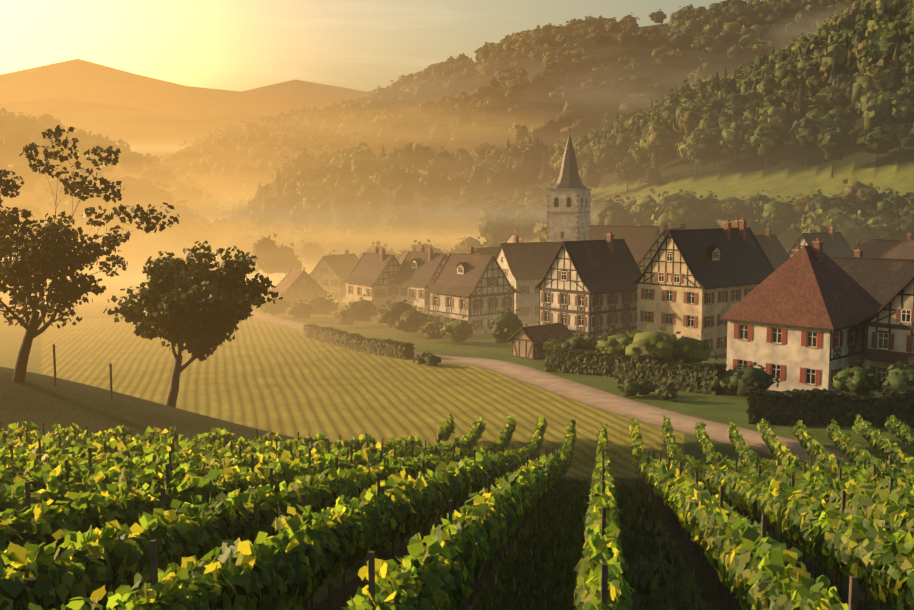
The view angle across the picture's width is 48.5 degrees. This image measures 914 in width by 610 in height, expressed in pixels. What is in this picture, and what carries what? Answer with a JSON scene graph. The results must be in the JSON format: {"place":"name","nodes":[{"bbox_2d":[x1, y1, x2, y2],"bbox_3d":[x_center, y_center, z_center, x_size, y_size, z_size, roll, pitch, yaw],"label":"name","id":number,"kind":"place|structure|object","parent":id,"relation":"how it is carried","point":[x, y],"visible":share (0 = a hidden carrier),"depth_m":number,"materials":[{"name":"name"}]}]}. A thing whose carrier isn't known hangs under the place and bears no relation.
{"place":"outdoors","nodes":[
{"label":"outdoors","id":0,"kind":"place"},
{"bbox_2d":[72,125,222,157],"bbox_3d":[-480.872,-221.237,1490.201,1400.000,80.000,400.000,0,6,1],"label":"mist between ridges","id":1,"kind":"object","parent":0,"point":[142,145],"depth_m":1307.48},
{"bbox_2d":[204,196,250,218],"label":"mist","id":2,"kind":"structure","parent":0,"point":[227,203],"depth_m":504.02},
{"bbox_2d":[1,226,483,294],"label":"mist","id":3,"kind":"structure","parent":0,"point":[274,279],"depth_m":272.33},
{"bbox_2d":[40,90,578,156],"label":"mist","id":4,"kind":"structure","parent":0,"point":[227,122],"depth_m":1079.65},
{"bbox_2d":[0,0,761,91],"label":"sky","id":5,"kind":"structure","parent":0,"point":[216,44],"materials":[{"name":"yellow"}]},
{"bbox_2d":[157,181,676,244],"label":"mist","id":6,"kind":"structure","parent":0,"point":[352,213],"depth_m":328.61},
{"bbox_2d":[0,0,913,609],"bbox_3d":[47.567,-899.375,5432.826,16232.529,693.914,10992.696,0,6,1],"label":"ground","id":7,"kind":"structure","parent":0,"point":[282,382],"depth_m":128.60,"materials":[{"name":"green plant"}]},
{"bbox_2d":[52,344,112,400],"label":"fence posts","id":8,"kind":"object","parent":7,"relation":"on","point":[55,381],"visible":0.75,"depth_m":62.71,"materials":[{"name":"brown wood"}]},
{"bbox_2d":[0,125,179,382],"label":"tree","id":9,"kind":"object","parent":7,"relation":"on","point":[36,262],"visible":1,"depth_m":59.45,"materials":[{"name":"green plant"}]},
{"bbox_2d":[3,264,314,295],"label":"trees","id":10,"kind":"object","parent":7,"relation":"on","point":[131,281],"visible":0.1,"depth_m":289.71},
{"bbox_2d":[103,241,283,407],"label":"tree","id":11,"kind":"object","parent":7,"relation":"on","point":[198,308],"depth_m":68.41,"materials":[{"name":"green plant"}]},
{"bbox_2d":[184,185,251,220],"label":"spur foot","id":12,"kind":"object","parent":7,"relation":"on","point":[217,202],"visible":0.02,"depth_m":460.03},
{"bbox_2d":[8,194,540,266],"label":"mist","id":13,"kind":"structure","parent":7,"relation":"on","point":[442,238],"depth_m":321.62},
{"bbox_2d":[270,268,329,310],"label":"house","id":14,"kind":"structure","parent":7,"relation":"on","point":[294,285],"depth_m":200.16,"materials":[{"name":"paint"}]},
{"bbox_2d":[178,42,485,129],"bbox_3d":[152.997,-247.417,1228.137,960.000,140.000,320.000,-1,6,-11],"label":"mist","id":15,"kind":"structure","parent":7,"relation":"on","point":[317,101],"depth_m":1074.09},
{"bbox_2d":[309,249,358,301],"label":"house","id":16,"kind":"structure","parent":7,"relation":"on","point":[329,273],"depth_m":222.54,"materials":[{"name":"paint"}]},
{"bbox_2d":[303,324,414,359],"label":"hedge","id":17,"kind":"object","parent":7,"relation":"on","point":[389,347],"visible":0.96,"depth_m":128.66,"materials":[{"name":"green plant"}]},
{"bbox_2d":[342,247,401,317],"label":"house","id":18,"kind":"structure","parent":7,"relation":"on","point":[371,276],"depth_m":178.63,"materials":[{"name":"paint"}]},
{"bbox_2d":[357,180,396,220],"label":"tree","id":19,"kind":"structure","parent":7,"relation":"on","point":[386,191],"depth_m":370.34,"materials":[{"name":"plant"}]},
{"bbox_2d":[397,245,415,264],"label":"house","id":20,"kind":"structure","parent":7,"relation":"on","point":[401,258],"depth_m":220.20,"materials":[{"name":"paint"}]},
{"bbox_2d":[389,245,447,318],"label":"house","id":21,"kind":"structure","parent":7,"relation":"on","point":[415,277],"depth_m":173.80,"materials":[{"name":"paint"}]},
{"bbox_2d":[0,414,913,609],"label":"vineyard rows","id":22,"kind":"object","parent":7,"relation":"on","point":[119,515],"visible":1,"depth_m":18.91,"materials":[{"name":"green plant"}]},
{"bbox_2d":[0,0,913,261],"bbox_3d":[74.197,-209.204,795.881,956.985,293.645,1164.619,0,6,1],"label":"forest trees","id":23,"kind":"object","parent":7,"relation":"on","point":[743,108],"visible":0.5,"depth_m":414.92,"materials":[{"name":"green plant"}]},
{"bbox_2d":[425,246,518,334],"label":"house","id":24,"kind":"structure","parent":7,"relation":"on","point":[479,289],"depth_m":147.53,"materials":[{"name":"paint"}]},
{"bbox_2d":[474,240,506,254],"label":"house","id":25,"kind":"structure","parent":7,"relation":"on","point":[487,251],"depth_m":196.82,"materials":[{"name":"tile"}]},
{"bbox_2d":[98,477,891,609],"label":"path grass","id":26,"kind":"structure","parent":7,"relation":"on","point":[533,570],"depth_m":22.27,"materials":[{"name":"green plant"}]},
{"bbox_2d":[119,177,913,399],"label":"village trees","id":27,"kind":"object","parent":7,"relation":"on","point":[890,215],"visible":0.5,"depth_m":224.59,"materials":[{"name":"green plant"}]},
{"bbox_2d":[495,235,561,321],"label":"house","id":28,"kind":"structure","parent":7,"relation":"on","point":[524,266],"depth_m":164.98,"materials":[{"name":"paint"}]},
{"bbox_2d":[507,322,573,359],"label":"shed","id":29,"kind":"structure","parent":7,"relation":"on","point":[526,340],"depth_m":118.63,"materials":[{"name":"paint"}]},
{"bbox_2d":[546,127,591,241],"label":"church tower","id":30,"kind":"structure","parent":7,"relation":"on","point":[568,212],"depth_m":174.24,"materials":[{"name":"paint"}]},
{"bbox_2d":[543,348,624,376],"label":"hedge","id":31,"kind":"object","parent":7,"relation":"on","point":[579,361],"visible":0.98,"depth_m":104.91,"materials":[{"name":"green plant"}]},
{"bbox_2d":[534,232,641,344],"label":"house","id":32,"kind":"structure","parent":7,"relation":"on","point":[584,287],"depth_m":125.00,"materials":[{"name":"paint"}]},
{"bbox_2d":[590,225,659,263],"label":"church nave","id":33,"kind":"structure","parent":7,"relation":"on","point":[640,240],"depth_m":194.09,"materials":[{"name":"tile"}]},
{"bbox_2d":[637,221,685,272],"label":"house","id":34,"kind":"structure","parent":7,"relation":"on","point":[642,264],"depth_m":155.96,"materials":[{"name":"tile"}]},
{"bbox_2d":[614,354,727,394],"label":"hedge","id":35,"kind":"object","parent":7,"relation":"on","point":[685,377],"visible":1,"depth_m":93.92,"materials":[{"name":"green plant"}]},
{"bbox_2d":[632,218,774,355],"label":"house","id":36,"kind":"structure","parent":7,"relation":"on","point":[692,283],"depth_m":118.19,"materials":[{"name":"paint"}]},
{"bbox_2d":[754,227,789,269],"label":"house","id":37,"kind":"structure","parent":7,"relation":"on","point":[775,252],"depth_m":158.27,"materials":[{"name":"tile"}]},
{"bbox_2d":[719,238,881,392],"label":"house","id":38,"kind":"structure","parent":7,"relation":"on","point":[797,316],"depth_m":91.67,"materials":[{"name":"paint"}]},
{"bbox_2d":[788,226,852,256],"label":"house","id":39,"kind":"structure","parent":7,"relation":"on","point":[835,243],"depth_m":179.96,"materials":[{"name":"tile"}]},
{"bbox_2d":[746,386,913,427],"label":"hedge","id":40,"kind":"object","parent":7,"relation":"on","point":[817,407],"visible":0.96,"depth_m":75.49,"materials":[{"name":"green plant"}]},
{"bbox_2d":[829,247,913,305],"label":"house","id":41,"kind":"structure","parent":7,"relation":"on","point":[882,281],"depth_m":105.80,"materials":[{"name":"paint"}]},
{"bbox_2d":[851,232,913,258],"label":"house","id":42,"kind":"structure","parent":7,"relation":"on","point":[888,248],"depth_m":154.64,"materials":[{"name":"tile"}]},
{"bbox_2d":[858,276,913,392],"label":"house","id":43,"kind":"structure","parent":7,"relation":"on","point":[889,339],"depth_m":87.22,"materials":[{"name":"paint"}]},
{"bbox_2d":[248,311,884,464],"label":"road","id":44,"kind":"structure","parent":0,"point":[602,400],"depth_m":87.74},
{"bbox_2d":[513,46,774,125],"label":"mist","id":45,"kind":"structure","parent":0,"point":[625,88],"depth_m":750.01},
{"bbox_2d":[762,5,841,48],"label":"mist hill","id":46,"kind":"structure","parent":0,"point":[800,26],"depth_m":568.10,"materials":[{"name":"green plant"}]}
]}

